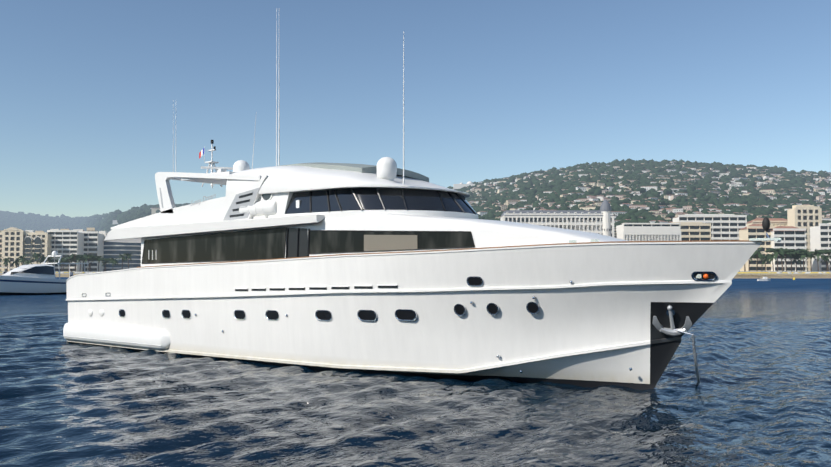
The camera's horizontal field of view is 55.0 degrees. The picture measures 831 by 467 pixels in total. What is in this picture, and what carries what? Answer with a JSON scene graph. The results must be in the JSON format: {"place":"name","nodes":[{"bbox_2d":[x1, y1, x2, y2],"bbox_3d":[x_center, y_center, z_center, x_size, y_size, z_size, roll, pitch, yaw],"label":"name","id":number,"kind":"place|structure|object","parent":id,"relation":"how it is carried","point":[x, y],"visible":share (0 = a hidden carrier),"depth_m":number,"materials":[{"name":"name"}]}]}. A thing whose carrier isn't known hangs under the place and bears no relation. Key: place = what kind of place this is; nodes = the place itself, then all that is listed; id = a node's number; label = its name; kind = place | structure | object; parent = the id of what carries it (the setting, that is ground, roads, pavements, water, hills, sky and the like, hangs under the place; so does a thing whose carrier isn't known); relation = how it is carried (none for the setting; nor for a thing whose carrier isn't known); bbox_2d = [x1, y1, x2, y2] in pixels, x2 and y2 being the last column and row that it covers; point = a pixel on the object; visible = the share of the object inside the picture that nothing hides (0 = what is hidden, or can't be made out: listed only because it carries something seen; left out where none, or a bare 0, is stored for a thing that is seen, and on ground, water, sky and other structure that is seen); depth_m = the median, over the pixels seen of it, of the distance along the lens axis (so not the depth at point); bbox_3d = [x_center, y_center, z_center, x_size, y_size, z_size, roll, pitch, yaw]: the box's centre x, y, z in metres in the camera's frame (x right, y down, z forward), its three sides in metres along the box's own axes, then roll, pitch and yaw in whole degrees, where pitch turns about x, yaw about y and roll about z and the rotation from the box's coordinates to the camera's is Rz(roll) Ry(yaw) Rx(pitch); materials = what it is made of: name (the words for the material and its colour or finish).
{"place":"outdoors","nodes":[
{"label":"outdoors","id":0,"kind":"place"},
{"bbox_2d":[103,236,140,271],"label":"round block","id":1,"kind":"structure","parent":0,"point":[114,250],"depth_m":733.97,"materials":[{"name":"white glass"}]},
{"bbox_2d":[252,192,292,218],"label":"wheelhouse side wall","id":2,"kind":"structure","parent":0,"point":[283,199],"depth_m":30.60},
{"bbox_2d":[0,277,830,466],"bbox_3d":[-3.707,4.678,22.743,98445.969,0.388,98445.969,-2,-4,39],"label":"sea","id":3,"kind":"structure","parent":0,"point":[758,394],"depth_m":20.86,"materials":[{"name":"liquid"}]},
{"bbox_2d":[0,250,88,295],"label":"sports cruiser","id":4,"kind":"object","parent":3,"relation":"on","point":[35,279],"visible":0.81,"depth_m":125.61,"materials":[{"name":"white paint"}]},
{"bbox_2d":[66,241,761,389],"bbox_3d":[-3.086,3.470,32.626,32.970,5.525,6.850,-2,-4,39],"label":"hull","id":5,"kind":"object","parent":3,"relation":"on","point":[591,326],"visible":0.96,"depth_m":26.14,"materials":[{"name":"paint"}]},
{"bbox_2d":[63,323,170,349],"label":"stern sponsons","id":6,"kind":"object","parent":5,"relation":"attached to","point":[140,337],"visible":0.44,"depth_m":36.85,"materials":[{"name":"white plastic"}]},
{"bbox_2d":[119,276,538,320],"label":"portholes","id":7,"kind":"object","parent":5,"relation":"on","point":[411,314],"visible":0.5,"depth_m":27.45,"materials":[{"name":"black glass"}]},
{"bbox_2d":[82,280,631,372],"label":"hull fittings","id":8,"kind":"object","parent":5,"relation":"attached to","point":[90,312],"visible":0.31,"depth_m":28.80,"materials":[{"name":"metal"}]},
{"bbox_2d":[141,213,626,266],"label":"deck house","id":9,"kind":"structure","parent":5,"relation":"on","point":[490,233],"depth_m":26.19,"materials":[{"name":"white paint"}]},
{"bbox_2d":[103,214,323,242],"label":"deck slab","id":10,"kind":"structure","parent":9,"relation":"on","point":[135,234],"depth_m":33.22,"materials":[{"name":"white paint"}]},
{"bbox_2d":[111,175,267,228],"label":"wing plates","id":11,"kind":"object","parent":10,"relation":"on","point":[216,209],"visible":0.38,"depth_m":33.72,"materials":[{"name":"white paint"}]},
{"bbox_2d":[190,194,215,205],"bbox_3d":[-8.912,-1.395,33.441,1.756,0.295,0.006,-14,-11,38],"label":"yacht name","id":12,"kind":"object","parent":11,"relation":"attached to","point":[197,202],"visible":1,"depth_m":33.34},
{"bbox_2d":[155,171,260,212],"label":"radar arch","id":13,"kind":"structure","parent":11,"relation":"on","point":[164,194],"depth_m":34.97,"materials":[{"name":"white paint"}]},
{"bbox_2d":[199,140,232,187],"bbox_3d":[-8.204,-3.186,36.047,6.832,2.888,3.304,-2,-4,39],"label":"radar mast","id":14,"kind":"object","parent":13,"relation":"on","point":[212,163],"visible":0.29,"depth_m":38.30,"materials":[{"name":"white metal"}]},
{"bbox_2d":[173,29,404,183],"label":"antennas","id":15,"kind":"object","parent":13,"relation":"on","point":[279,117],"visible":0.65,"depth_m":32.57,"materials":[{"name":"white metal"}]},
{"bbox_2d":[223,188,258,220],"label":"louvre panels","id":16,"kind":"object","parent":11,"relation":"attached to","point":[243,199],"visible":0.4,"depth_m":31.83,"materials":[{"name":"white paint"}]},
{"bbox_2d":[239,200,300,217],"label":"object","id":17,"kind":"object","parent":10,"relation":"on","point":[265,209],"visible":0.48,"depth_m":31.00,"materials":[{"name":"plastic"}]},
{"bbox_2d":[142,227,474,263],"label":"house windows","id":18,"kind":"structure","parent":9,"relation":"attached to","point":[270,243],"depth_m":30.18,"materials":[{"name":"black glass"}]},
{"bbox_2d":[226,166,469,197],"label":"upper deck roof","id":19,"kind":"structure","parent":9,"relation":"on","point":[280,179],"depth_m":30.07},
{"bbox_2d":[261,193,272,200],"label":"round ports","id":20,"kind":"object","parent":19,"relation":"on","point":[266,197],"visible":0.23,"depth_m":31.11,"materials":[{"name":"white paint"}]},
{"bbox_2d":[233,157,396,180],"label":"satellite domes","id":21,"kind":"structure","parent":19,"relation":"on","point":[386,168],"depth_m":29.02,"materials":[{"name":"white plastic"}]},
{"bbox_2d":[281,162,428,181],"bbox_3d":[-2.978,-2.463,32.827,5.850,0.918,4.000,-2,-4,39],"label":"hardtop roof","id":22,"kind":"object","parent":19,"relation":"on","point":[363,168],"visible":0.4,"depth_m":30.74,"materials":[{"name":"white plastic"}]},
{"bbox_2d":[284,188,477,218],"bbox_3d":[-1.388,-0.633,31.442,8.150,1.806,6.100,-2,-4,39],"label":"wheelhouse","id":23,"kind":"object","parent":9,"relation":"on","point":[415,199],"depth_m":28.47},
{"bbox_2d":[310,188,475,214],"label":"window mullions","id":24,"kind":"object","parent":23,"relation":"attached to","point":[357,200],"visible":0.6,"depth_m":28.66,"materials":[{"name":"metal"}]},
{"bbox_2d":[136,240,760,267],"bbox_3d":[-0.419,0.933,30.575,26.050,0.707,6.860,-2,-4,39],"label":"rub rail","id":25,"kind":"object","parent":5,"relation":"on","point":[483,248],"visible":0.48,"depth_m":24.85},
{"bbox_2d":[569,217,780,381],"bbox_3d":[7.840,2.295,23.160,5.165,5.428,4.190,1,-3,-25],"label":"bow gear","id":26,"kind":"object","parent":5,"relation":"in","point":[673,330],"visible":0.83,"depth_m":23.48,"materials":[{"name":"silver metal"}]},
{"bbox_2d":[691,271,716,280],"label":"navigation lights","id":27,"kind":"object","parent":5,"relation":"on","point":[703,275],"visible":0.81,"depth_m":22.95,"materials":[{"name":"glass"}]},
{"bbox_2d":[757,277,794,280],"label":"tender and buoy","id":28,"kind":"object","parent":3,"relation":"on","point":[764,279],"visible":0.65,"depth_m":332.77,"materials":[{"name":"white paint"}]},
{"bbox_2d":[0,171,830,277],"bbox_3d":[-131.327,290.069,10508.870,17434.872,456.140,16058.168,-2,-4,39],"label":"coast terrain","id":29,"kind":"structure","parent":0,"point":[13,223],"depth_m":3284.86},
{"bbox_2d":[0,227,103,271],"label":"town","id":30,"kind":"object","parent":29,"relation":"on","point":[15,242],"visible":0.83,"depth_m":701.26,"materials":[{"name":"beige concrete"}]},
{"bbox_2d":[0,228,107,235],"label":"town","id":31,"kind":"object","parent":29,"relation":"on","point":[100,232],"visible":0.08,"depth_m":1067.34,"materials":[{"name":"white concrete"}]},
{"bbox_2d":[0,158,830,231],"bbox_3d":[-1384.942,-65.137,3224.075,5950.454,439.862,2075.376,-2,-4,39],"label":"hill tree canopy","id":32,"kind":"object","parent":29,"relation":"on","point":[755,198],"visible":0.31,"depth_m":1681.60,"materials":[{"name":"green plant"}]},
{"bbox_2d":[0,271,830,276],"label":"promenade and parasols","id":33,"kind":"object","parent":29,"relation":"on","point":[783,272],"visible":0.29,"depth_m":520.90,"materials":[{"name":"concrete"},{"name":"fabric"}]},
{"bbox_2d":[7,250,830,271],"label":"shore tree trunks","id":34,"kind":"object","parent":29,"relation":"on","point":[827,269],"visible":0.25,"depth_m":558.24,"materials":[{"name":"brown plant"}]},
{"bbox_2d":[0,247,830,266],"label":"palm fronds","id":35,"kind":"object","parent":34,"relation":"attached to","point":[756,252],"visible":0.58,"depth_m":648.27,"materials":[{"name":"green plant"}]},
{"bbox_2d":[55,248,830,262],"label":"pine crowns","id":36,"kind":"object","parent":34,"relation":"attached to","point":[793,252],"visible":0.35,"depth_m":554.04,"materials":[{"name":"green plant"}]},
{"bbox_2d":[113,161,830,237],"bbox_3d":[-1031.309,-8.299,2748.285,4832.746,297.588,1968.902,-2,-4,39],"label":"hillside houses","id":37,"kind":"structure","parent":29,"relation":"on","point":[677,211],"depth_m":1558.64,"materials":[{"name":"beige concrete"}]},
{"bbox_2d":[501,200,830,270],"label":"waterfront buildings","id":38,"kind":"structure","parent":29,"relation":"on","point":[804,227],"depth_m":613.75,"materials":[{"name":"beige concrete"}]},
{"bbox_2d":[0,0,830,217],"label":"sky","id":39,"kind":"structure","parent":0,"point":[99,98],"materials":[{"name":"blue"}]}
]}

